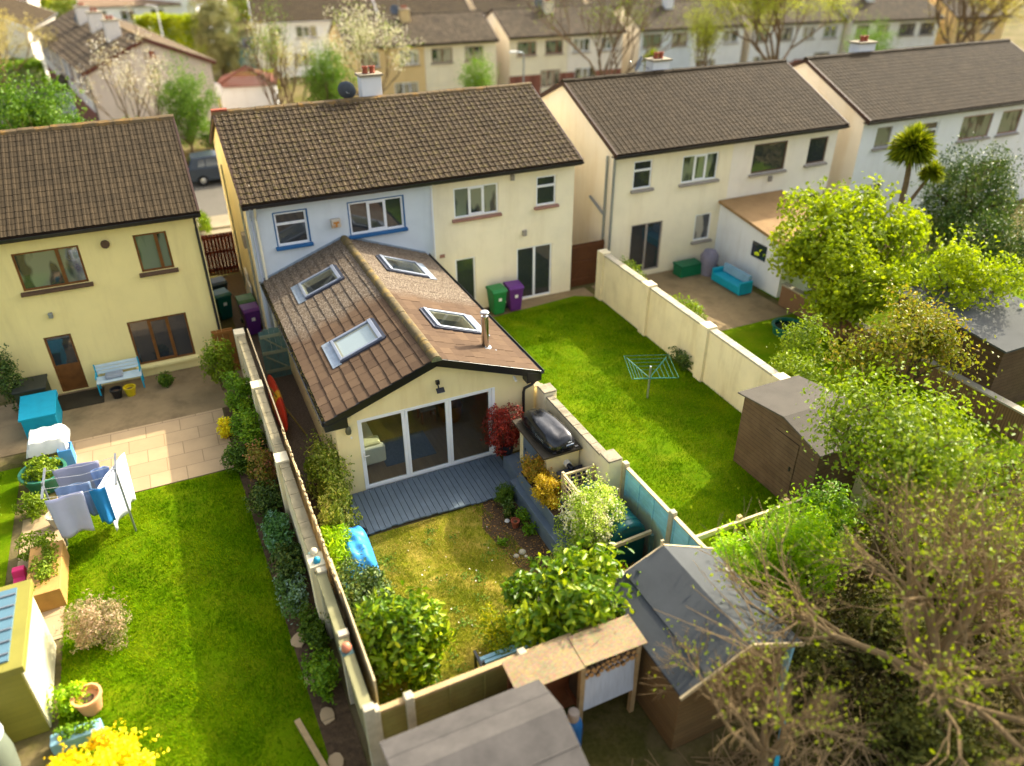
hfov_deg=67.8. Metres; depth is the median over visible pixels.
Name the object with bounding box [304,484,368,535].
garden bed
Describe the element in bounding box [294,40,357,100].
willow tree
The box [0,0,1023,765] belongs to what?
ground
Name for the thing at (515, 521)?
plant pot
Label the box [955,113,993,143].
window
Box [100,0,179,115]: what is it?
blossom tree
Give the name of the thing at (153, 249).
window
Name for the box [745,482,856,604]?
garden shrub
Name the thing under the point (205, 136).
street shrub
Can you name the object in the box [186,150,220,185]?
parked car
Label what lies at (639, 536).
tank frame
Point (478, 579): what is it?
lawn weeds
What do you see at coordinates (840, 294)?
spring tree
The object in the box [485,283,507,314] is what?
wheelie bin
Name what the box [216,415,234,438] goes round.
border shrub
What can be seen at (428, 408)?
dining chair
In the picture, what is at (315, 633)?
border shrub
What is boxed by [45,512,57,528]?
plant pot
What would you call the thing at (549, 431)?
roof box
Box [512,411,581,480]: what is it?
garden store
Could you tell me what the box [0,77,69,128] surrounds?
road
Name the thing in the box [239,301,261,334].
wheelie bin
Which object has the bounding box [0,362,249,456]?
yard paving
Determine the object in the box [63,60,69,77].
window
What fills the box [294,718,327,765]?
timber offcut
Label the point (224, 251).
side gate
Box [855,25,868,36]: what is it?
window
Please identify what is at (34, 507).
border shrub
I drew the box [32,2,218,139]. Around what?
terrace house
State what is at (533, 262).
door
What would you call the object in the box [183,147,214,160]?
paling fence
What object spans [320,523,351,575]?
fern clump
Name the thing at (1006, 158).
window
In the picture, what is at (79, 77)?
window
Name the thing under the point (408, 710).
garden fence
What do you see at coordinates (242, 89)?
bungalow
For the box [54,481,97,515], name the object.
laundry
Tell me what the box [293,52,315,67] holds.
window
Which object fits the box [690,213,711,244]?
window
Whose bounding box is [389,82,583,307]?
cream house
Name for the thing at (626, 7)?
bare tree
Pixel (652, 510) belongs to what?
panel fence
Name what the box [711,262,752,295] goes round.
garden sofa
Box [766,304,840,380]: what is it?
garden shrub
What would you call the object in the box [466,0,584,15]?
house
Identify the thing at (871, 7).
house
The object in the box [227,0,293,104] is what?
young tree
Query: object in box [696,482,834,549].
post rail fence
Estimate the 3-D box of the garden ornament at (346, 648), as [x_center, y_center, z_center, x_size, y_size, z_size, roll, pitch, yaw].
[-2.787,4.442,12.802,0.200,0.178,0.200,-14,34,-21]
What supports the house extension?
on the ground at (614, 732)
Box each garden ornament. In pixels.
[308,547,318,555]
[313,556,320,563]
[340,642,353,656]
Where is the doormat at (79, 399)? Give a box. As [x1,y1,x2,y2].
[58,387,103,410]
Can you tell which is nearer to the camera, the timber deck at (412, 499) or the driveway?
the timber deck at (412, 499)
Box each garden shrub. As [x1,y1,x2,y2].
[620,255,647,279]
[666,346,692,370]
[670,293,707,320]
[709,518,794,604]
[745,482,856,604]
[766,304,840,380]
[768,337,839,388]
[768,599,848,704]
[784,474,865,552]
[822,580,952,682]
[851,673,1017,765]
[874,397,982,489]
[876,488,1023,602]
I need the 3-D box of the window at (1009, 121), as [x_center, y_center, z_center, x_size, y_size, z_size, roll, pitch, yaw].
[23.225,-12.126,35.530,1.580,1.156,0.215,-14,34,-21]
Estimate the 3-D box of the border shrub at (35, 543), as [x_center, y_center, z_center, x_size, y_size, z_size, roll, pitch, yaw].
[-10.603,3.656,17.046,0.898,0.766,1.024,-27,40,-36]
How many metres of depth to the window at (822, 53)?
76.10 m
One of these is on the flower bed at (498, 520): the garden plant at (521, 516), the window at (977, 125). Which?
the garden plant at (521, 516)
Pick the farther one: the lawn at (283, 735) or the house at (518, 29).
the house at (518, 29)
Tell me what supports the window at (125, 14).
in the house at (115, 8)
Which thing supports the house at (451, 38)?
on the ground at (614, 732)
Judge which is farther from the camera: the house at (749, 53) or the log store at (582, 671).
the house at (749, 53)
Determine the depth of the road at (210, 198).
39.15 m
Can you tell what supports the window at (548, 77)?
in the house at (518, 29)
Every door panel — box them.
[358,410,409,488]
[404,400,451,476]
[448,389,492,465]
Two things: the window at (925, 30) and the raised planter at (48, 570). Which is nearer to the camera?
the raised planter at (48, 570)
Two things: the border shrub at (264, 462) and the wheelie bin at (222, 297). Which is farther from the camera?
the wheelie bin at (222, 297)
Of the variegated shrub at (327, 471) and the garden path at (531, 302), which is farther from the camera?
the garden path at (531, 302)
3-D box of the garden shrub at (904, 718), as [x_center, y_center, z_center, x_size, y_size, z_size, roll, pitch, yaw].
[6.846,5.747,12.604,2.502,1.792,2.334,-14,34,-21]
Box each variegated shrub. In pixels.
[300,429,354,514]
[314,486,362,530]
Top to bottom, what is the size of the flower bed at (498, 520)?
0.001 m
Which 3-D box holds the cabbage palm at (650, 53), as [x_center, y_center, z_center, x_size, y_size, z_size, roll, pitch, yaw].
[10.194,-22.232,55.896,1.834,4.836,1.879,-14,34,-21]
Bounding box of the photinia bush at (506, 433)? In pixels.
[480,402,523,455]
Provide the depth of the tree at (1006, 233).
26.98 m
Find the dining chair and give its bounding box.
[417,405,435,424]
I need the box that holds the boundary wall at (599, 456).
[535,383,622,495]
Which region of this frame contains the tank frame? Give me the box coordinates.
[609,529,653,558]
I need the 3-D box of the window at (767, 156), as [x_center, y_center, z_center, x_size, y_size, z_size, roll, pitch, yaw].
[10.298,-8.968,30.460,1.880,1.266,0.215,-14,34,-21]
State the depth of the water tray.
20.00 m
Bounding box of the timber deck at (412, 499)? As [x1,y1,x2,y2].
[345,454,511,534]
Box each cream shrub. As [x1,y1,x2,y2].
[545,535,582,562]
[553,464,628,554]
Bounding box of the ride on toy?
[11,565,26,583]
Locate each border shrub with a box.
[0,343,32,412]
[12,491,48,523]
[14,528,57,561]
[46,678,93,721]
[155,370,175,387]
[198,334,239,389]
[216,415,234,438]
[219,367,253,416]
[219,437,253,474]
[228,403,266,450]
[242,435,278,489]
[242,474,282,517]
[257,507,294,557]
[267,536,305,579]
[272,567,308,625]
[295,602,331,653]
[298,642,341,704]
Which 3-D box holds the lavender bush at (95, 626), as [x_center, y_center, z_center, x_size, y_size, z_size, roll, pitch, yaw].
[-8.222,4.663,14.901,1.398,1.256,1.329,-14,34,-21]
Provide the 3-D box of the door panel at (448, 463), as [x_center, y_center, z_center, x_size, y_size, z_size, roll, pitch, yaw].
[-2.112,1.391,19.237,1.130,2.085,0.070,-14,34,-21]
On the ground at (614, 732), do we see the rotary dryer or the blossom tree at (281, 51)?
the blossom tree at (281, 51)
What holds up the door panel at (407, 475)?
in the house extension
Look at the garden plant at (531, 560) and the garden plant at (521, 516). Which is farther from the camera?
the garden plant at (521, 516)
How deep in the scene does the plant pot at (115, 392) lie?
22.84 m
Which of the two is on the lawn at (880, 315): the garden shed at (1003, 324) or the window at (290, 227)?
the garden shed at (1003, 324)
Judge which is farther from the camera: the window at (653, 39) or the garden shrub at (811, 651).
the window at (653, 39)
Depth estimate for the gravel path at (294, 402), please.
22.79 m
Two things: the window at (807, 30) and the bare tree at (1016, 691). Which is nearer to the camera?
the bare tree at (1016, 691)
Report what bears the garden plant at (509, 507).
on the flower bed at (498, 520)
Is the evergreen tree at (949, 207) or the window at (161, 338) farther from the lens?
the evergreen tree at (949, 207)
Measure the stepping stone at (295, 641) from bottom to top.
0.035 m
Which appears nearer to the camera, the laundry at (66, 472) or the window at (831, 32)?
the laundry at (66, 472)
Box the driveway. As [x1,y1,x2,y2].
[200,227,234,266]
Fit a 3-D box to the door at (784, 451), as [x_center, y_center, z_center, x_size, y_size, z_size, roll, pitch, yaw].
[6.516,2.006,18.482,0.044,1.700,0.800,-14,34,-21]
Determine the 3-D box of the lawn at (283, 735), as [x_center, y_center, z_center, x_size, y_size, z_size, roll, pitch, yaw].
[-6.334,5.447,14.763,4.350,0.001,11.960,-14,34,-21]
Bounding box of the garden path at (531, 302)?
[484,288,594,316]
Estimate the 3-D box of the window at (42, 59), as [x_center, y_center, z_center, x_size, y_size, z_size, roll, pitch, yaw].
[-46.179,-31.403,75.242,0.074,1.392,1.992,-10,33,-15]
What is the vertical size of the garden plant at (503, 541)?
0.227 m
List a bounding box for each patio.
[57,408,232,497]
[591,270,791,330]
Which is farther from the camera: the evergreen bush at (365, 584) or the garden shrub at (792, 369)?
the garden shrub at (792, 369)
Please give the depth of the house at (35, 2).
93.39 m
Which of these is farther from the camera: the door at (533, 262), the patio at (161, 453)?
the door at (533, 262)
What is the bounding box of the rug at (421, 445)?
[380,430,435,466]
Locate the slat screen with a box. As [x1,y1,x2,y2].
[247,328,347,628]
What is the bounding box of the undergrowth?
[750,447,1023,765]
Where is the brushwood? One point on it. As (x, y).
(794, 760)
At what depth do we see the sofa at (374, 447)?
19.67 m
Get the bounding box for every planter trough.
[50,717,104,754]
[519,470,569,528]
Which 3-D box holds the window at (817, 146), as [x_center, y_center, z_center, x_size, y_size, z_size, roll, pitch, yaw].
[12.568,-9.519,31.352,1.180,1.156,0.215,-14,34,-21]
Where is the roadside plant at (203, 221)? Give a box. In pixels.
[196,210,213,233]
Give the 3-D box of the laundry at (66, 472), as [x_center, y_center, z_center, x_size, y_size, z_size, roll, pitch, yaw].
[-9.977,2.304,17.669,0.951,1.088,0.136,-14,34,-21]
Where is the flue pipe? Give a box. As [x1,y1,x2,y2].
[480,310,495,349]
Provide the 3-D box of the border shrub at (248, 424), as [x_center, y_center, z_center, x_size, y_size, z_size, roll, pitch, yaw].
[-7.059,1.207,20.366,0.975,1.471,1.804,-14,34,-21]
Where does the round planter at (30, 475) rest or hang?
on the ground at (614, 732)
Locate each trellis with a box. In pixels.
[560,471,601,550]
[564,464,595,500]
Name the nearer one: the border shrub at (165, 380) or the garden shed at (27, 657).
the garden shed at (27, 657)
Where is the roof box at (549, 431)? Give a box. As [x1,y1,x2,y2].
[521,408,578,454]
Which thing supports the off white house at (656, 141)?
on the ground at (614, 732)
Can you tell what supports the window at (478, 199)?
in the cream house at (501, 161)
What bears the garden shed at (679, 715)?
on the ground at (614, 732)
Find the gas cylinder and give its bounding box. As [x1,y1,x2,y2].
[567,707,582,746]
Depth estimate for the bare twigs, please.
12.02 m
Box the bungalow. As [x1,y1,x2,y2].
[217,65,278,108]
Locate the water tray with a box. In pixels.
[57,441,76,465]
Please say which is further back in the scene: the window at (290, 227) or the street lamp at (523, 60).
the street lamp at (523, 60)
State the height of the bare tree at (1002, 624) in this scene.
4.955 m
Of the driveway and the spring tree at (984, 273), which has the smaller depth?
the spring tree at (984, 273)
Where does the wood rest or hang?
on the ground at (614, 732)
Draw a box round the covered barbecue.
[700,248,718,276]
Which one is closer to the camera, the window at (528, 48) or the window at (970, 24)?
the window at (528, 48)
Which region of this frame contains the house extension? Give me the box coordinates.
[259,235,544,494]
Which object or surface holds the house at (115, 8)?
on the ground at (614, 732)
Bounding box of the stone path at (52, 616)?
[17,515,67,639]
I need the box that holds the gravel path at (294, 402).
[223,273,321,486]
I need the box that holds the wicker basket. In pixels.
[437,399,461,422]
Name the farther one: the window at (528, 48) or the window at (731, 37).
the window at (731, 37)
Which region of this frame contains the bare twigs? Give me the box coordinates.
[655,561,785,765]
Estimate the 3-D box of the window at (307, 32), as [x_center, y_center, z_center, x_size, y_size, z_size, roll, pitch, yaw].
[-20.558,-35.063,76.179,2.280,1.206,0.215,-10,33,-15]
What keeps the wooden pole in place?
on the gravel path at (294, 402)
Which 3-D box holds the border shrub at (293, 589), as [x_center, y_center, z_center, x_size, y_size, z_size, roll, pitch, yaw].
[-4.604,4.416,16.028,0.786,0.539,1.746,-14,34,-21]
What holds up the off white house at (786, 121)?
on the ground at (614, 732)
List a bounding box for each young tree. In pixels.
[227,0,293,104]
[683,0,738,66]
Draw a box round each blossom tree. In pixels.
[71,24,158,120]
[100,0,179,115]
[236,7,359,103]
[319,0,425,93]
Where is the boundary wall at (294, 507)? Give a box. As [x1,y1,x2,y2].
[233,328,328,634]
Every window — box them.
[11,245,93,297]
[41,57,47,72]
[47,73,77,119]
[56,54,61,70]
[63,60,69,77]
[69,65,74,82]
[77,73,83,90]
[119,10,134,20]
[127,312,199,369]
[132,231,178,277]
[150,9,163,13]
[269,27,283,40]
[272,208,313,250]
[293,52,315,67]
[295,25,318,39]
[347,195,407,238]
[360,52,380,68]
[395,82,417,93]
[399,50,420,66]
[431,48,453,64]
[452,183,501,223]
[464,46,482,62]
[516,41,537,56]
[534,174,558,210]
[541,69,559,86]
[544,39,563,55]
[572,38,590,53]
[575,67,595,77]
[602,36,617,51]
[630,159,653,193]
[642,34,661,48]
[671,32,687,46]
[678,151,719,187]
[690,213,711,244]
[695,59,715,66]
[722,30,738,44]
[748,140,787,177]
[751,240,767,261]
[753,56,771,60]
[755,28,769,42]
[780,27,792,41]
[797,194,818,204]
[801,26,815,39]
[803,136,827,167]
[814,52,828,55]
[822,25,837,38]
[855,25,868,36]
[859,182,881,211]
[871,126,892,151]
[875,24,888,37]
[896,23,915,36]
[917,22,934,35]
[922,120,939,147]
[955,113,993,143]
[960,21,972,34]
[962,158,1007,192]
[979,20,995,33]
[994,109,1022,137]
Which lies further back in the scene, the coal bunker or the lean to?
the lean to
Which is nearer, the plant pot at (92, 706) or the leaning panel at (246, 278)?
the plant pot at (92, 706)
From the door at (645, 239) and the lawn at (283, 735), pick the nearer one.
the lawn at (283, 735)
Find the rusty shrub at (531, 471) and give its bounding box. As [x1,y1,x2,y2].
[517,452,551,486]
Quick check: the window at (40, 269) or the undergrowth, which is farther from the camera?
the window at (40, 269)
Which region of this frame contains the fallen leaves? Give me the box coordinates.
[473,501,551,598]
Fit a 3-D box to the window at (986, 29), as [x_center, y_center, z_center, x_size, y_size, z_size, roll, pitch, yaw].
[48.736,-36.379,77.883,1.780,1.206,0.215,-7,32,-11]
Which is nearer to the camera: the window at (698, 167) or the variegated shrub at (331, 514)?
the variegated shrub at (331, 514)
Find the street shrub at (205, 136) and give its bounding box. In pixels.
[198,120,214,148]
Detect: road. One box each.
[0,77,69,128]
[192,179,227,216]
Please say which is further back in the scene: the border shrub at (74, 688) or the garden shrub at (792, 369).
the garden shrub at (792, 369)
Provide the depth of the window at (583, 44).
67.86 m
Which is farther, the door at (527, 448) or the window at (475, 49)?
the window at (475, 49)
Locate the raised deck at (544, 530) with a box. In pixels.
[503,452,586,557]
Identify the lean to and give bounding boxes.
[714,190,821,297]
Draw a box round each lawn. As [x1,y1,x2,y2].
[0,467,21,586]
[59,468,328,765]
[337,503,519,705]
[493,296,901,592]
[721,314,1023,516]
[759,241,1023,438]
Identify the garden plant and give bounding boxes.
[497,536,507,546]
[500,497,517,519]
[514,506,530,523]
[521,521,538,536]
[526,557,539,566]
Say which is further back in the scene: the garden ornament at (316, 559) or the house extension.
the house extension
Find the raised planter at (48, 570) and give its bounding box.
[26,538,69,612]
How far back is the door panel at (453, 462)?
19.60 m
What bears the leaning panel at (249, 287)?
on the gravel path at (294, 402)
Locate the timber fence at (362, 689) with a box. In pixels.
[316,558,383,765]
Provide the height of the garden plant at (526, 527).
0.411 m
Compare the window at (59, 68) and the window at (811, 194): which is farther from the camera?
the window at (59, 68)
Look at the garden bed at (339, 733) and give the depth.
14.01 m
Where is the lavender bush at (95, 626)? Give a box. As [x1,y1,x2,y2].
[53,587,133,654]
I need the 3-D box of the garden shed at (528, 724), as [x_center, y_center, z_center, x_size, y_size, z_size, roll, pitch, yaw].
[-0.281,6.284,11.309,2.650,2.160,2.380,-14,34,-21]
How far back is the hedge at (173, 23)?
84.86 m
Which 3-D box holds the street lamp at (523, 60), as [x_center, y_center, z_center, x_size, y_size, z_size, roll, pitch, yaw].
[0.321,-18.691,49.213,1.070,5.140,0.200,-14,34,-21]
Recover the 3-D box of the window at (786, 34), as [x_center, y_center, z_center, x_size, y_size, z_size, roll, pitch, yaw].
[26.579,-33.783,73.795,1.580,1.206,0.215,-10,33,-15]
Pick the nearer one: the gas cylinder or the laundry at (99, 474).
the gas cylinder
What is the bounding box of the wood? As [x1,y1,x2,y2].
[39,0,250,20]
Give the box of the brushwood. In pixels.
[631,663,1002,765]
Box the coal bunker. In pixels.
[556,464,586,499]
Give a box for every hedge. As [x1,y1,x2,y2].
[0,57,49,90]
[132,11,206,52]
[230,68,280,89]
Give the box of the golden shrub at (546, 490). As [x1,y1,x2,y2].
[529,469,561,509]
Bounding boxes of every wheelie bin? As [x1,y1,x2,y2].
[210,276,227,289]
[213,287,232,319]
[235,293,255,323]
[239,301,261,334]
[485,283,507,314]
[503,280,523,310]
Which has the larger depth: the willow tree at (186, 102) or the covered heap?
the willow tree at (186, 102)
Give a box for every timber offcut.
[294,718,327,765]
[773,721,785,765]
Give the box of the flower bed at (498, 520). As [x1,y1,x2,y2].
[482,498,636,609]
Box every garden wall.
[595,249,887,511]
[778,282,1023,440]
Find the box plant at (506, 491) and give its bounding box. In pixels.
[493,482,517,505]
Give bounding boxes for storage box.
[12,374,51,406]
[18,390,62,438]
[673,258,701,277]
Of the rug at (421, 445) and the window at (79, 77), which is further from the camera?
the window at (79, 77)
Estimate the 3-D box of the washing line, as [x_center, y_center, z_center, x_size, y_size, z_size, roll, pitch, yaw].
[-9.604,2.783,17.367,1.499,1.850,1.300,-14,34,-21]
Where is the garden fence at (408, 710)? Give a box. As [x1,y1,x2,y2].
[374,617,616,765]
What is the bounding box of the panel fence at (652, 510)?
[619,460,794,706]
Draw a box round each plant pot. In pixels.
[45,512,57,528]
[70,682,102,716]
[109,386,122,398]
[123,383,135,396]
[499,441,513,455]
[511,517,519,528]
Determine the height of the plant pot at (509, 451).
0.300 m
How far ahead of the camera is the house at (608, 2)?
86.40 m
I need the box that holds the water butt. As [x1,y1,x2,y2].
[0,723,20,765]
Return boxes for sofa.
[361,422,385,465]
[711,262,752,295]
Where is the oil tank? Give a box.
[573,480,644,568]
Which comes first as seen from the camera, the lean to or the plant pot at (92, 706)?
the plant pot at (92, 706)
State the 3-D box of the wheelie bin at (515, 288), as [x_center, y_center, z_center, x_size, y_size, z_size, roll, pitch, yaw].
[0.053,-3.155,27.739,0.580,1.048,0.708,-12,33,-18]
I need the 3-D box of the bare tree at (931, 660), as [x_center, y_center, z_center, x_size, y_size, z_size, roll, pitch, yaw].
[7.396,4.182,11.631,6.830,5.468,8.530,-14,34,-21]
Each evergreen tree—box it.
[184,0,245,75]
[899,132,1023,260]
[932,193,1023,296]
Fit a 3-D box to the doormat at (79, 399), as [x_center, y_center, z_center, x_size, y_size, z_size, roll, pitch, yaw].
[-13.043,0.510,22.824,1.500,0.020,0.950,-14,34,-21]
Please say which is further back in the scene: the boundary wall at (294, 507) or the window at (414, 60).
the window at (414, 60)
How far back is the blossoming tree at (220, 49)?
73.28 m
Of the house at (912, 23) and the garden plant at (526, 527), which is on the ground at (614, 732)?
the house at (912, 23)
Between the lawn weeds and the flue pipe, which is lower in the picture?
the lawn weeds
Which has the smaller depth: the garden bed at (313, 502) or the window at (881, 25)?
the garden bed at (313, 502)
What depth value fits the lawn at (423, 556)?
16.87 m
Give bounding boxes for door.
[43,333,88,391]
[455,256,475,299]
[517,243,551,298]
[523,436,537,462]
[629,220,662,270]
[764,428,799,498]
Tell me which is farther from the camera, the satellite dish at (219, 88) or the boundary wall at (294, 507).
the satellite dish at (219, 88)
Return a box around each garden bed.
[224,402,367,765]
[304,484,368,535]
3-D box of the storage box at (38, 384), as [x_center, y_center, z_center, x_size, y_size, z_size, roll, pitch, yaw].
[-13.954,0.379,22.257,0.860,0.860,0.860,-14,34,-21]
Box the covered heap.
[340,525,377,587]
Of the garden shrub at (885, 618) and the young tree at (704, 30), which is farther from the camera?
the young tree at (704, 30)
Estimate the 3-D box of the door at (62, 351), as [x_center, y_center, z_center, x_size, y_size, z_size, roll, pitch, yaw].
[-13.363,-0.613,22.855,0.712,1.872,0.060,-14,34,-21]
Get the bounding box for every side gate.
[200,231,239,276]
[211,327,240,370]
[258,327,291,377]
[570,240,603,286]
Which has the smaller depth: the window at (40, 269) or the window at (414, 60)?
the window at (40, 269)
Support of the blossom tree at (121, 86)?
on the ground at (614, 732)
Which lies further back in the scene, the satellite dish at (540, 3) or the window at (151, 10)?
the window at (151, 10)
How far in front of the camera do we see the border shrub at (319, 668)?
14.08 m
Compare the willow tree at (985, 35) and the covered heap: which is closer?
the covered heap
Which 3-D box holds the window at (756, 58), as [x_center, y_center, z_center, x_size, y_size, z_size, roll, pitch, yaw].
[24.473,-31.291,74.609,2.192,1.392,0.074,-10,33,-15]
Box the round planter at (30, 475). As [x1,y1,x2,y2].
[17,453,66,494]
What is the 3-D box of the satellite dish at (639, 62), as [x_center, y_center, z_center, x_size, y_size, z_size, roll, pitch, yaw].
[5.154,-12.946,30.804,0.517,0.597,0.792,23,38,33]
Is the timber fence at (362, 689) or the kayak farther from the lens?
the kayak
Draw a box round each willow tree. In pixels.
[149,50,221,152]
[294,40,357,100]
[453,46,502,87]
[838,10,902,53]
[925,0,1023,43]
[962,0,1021,41]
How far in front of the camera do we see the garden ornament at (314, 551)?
14.68 m
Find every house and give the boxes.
[0,0,57,83]
[0,114,221,393]
[23,0,39,5]
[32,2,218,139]
[77,0,181,33]
[160,0,230,49]
[209,65,433,347]
[247,0,377,76]
[327,4,425,96]
[373,0,469,13]
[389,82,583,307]
[410,9,498,90]
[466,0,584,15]
[485,0,568,93]
[539,52,741,275]
[553,3,626,77]
[584,0,661,8]
[613,0,693,72]
[676,0,748,66]
[682,59,849,204]
[729,0,800,63]
[785,0,847,62]
[790,35,965,221]
[832,0,899,53]
[883,0,944,48]
[899,38,1023,214]
[929,0,1011,44]
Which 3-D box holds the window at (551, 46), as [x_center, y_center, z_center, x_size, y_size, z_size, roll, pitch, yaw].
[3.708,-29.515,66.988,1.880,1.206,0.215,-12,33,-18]
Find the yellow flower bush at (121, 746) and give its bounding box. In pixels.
[44,718,169,765]
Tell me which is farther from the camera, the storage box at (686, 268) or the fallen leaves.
the storage box at (686, 268)
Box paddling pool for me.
[772,317,806,339]
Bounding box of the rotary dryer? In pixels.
[624,355,678,397]
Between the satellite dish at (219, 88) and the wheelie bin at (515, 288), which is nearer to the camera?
the wheelie bin at (515, 288)
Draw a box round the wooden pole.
[268,385,306,434]
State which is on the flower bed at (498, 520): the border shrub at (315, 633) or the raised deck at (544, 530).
the raised deck at (544, 530)
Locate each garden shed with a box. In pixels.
[0,579,55,742]
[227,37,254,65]
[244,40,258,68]
[379,679,588,765]
[610,539,805,750]
[733,375,875,511]
[891,274,1023,402]
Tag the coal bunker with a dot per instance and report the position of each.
(569, 470)
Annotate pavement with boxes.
[197,214,230,231]
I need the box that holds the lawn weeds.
[345,524,518,704]
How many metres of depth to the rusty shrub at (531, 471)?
18.07 m
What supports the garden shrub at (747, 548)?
on the lawn at (662, 454)
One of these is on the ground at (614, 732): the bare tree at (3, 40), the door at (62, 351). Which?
the bare tree at (3, 40)
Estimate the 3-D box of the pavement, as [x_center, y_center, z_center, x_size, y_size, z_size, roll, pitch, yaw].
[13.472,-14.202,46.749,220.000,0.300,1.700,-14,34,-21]
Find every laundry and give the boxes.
[44,491,94,538]
[52,460,99,488]
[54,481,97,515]
[89,487,115,523]
[90,466,109,487]
[97,453,135,530]
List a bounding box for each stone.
[290,632,305,647]
[320,707,334,724]
[327,752,343,765]
[519,549,525,554]
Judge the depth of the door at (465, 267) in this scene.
27.19 m
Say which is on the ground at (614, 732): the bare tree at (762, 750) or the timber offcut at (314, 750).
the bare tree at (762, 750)
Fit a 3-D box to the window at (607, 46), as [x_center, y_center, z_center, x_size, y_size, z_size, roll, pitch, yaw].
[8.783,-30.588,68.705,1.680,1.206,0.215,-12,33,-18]
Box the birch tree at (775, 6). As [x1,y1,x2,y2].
[681,0,870,59]
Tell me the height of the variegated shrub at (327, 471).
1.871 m
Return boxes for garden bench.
[93,356,144,395]
[473,641,538,668]
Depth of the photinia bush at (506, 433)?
19.36 m
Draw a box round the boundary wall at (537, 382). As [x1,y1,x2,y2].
[534,381,539,407]
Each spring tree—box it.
[0,62,95,129]
[754,171,932,300]
[786,338,1023,581]
[794,246,906,345]
[814,280,1002,410]
[878,224,1023,312]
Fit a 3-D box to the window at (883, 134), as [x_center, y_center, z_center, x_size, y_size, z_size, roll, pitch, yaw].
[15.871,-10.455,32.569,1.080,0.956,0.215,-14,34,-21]
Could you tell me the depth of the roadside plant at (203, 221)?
34.56 m
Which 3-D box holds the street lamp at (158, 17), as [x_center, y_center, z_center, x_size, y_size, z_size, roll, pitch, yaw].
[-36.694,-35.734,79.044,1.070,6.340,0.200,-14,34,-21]
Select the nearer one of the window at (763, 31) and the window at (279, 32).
the window at (763, 31)
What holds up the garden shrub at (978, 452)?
on the ground at (614, 732)
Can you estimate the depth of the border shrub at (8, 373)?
21.68 m
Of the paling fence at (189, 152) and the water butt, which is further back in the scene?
the paling fence at (189, 152)
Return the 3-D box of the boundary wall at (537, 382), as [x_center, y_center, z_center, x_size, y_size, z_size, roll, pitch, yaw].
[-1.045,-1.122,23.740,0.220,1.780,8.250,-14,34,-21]
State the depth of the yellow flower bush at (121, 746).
12.44 m
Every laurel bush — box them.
[353,580,457,691]
[500,530,640,648]
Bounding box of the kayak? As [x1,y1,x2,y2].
[267,375,288,431]
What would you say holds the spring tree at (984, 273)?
on the lawn at (880, 315)
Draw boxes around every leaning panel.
[244,267,248,292]
[248,281,251,292]
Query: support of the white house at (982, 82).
on the ground at (614, 732)
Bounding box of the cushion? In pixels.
[105,370,122,379]
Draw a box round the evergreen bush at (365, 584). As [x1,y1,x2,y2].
[320,548,397,635]
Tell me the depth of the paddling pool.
26.32 m
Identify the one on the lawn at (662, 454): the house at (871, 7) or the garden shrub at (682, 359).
the garden shrub at (682, 359)
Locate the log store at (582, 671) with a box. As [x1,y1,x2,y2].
[501,614,647,720]
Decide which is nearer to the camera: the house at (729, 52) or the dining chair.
the dining chair
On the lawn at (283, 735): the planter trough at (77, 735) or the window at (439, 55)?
the planter trough at (77, 735)
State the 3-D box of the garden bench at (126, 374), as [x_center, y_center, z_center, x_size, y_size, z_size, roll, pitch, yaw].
[-11.960,-0.203,23.201,1.250,0.850,0.500,-14,34,-21]
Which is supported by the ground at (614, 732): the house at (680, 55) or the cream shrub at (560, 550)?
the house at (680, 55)
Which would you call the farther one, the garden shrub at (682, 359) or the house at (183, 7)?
the house at (183, 7)
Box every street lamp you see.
[145,5,162,35]
[509,51,523,81]
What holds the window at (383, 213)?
in the blue house at (299, 180)
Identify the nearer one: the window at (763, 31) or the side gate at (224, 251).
the side gate at (224, 251)
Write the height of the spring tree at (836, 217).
5.158 m
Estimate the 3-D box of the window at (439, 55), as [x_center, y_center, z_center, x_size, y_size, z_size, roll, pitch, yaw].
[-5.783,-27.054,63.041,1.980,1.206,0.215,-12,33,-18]
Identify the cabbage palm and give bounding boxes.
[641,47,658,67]
[882,121,946,264]
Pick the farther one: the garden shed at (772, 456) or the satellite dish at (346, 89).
the satellite dish at (346, 89)
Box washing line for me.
[40,453,136,545]
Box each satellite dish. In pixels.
[214,82,222,96]
[338,81,358,97]
[390,5,398,14]
[535,0,542,6]
[629,55,648,70]
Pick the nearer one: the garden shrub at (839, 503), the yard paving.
the garden shrub at (839, 503)
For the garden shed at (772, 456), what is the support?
on the lawn at (662, 454)
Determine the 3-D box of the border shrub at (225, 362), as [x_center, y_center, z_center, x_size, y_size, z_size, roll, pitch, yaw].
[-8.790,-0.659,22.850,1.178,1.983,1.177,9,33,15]
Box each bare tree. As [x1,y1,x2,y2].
[0,8,60,107]
[518,0,710,75]
[638,577,884,765]
[691,425,1023,765]
[852,405,1023,710]
[855,510,1023,765]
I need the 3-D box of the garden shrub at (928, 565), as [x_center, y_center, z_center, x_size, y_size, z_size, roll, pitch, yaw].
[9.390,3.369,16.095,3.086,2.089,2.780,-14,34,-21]

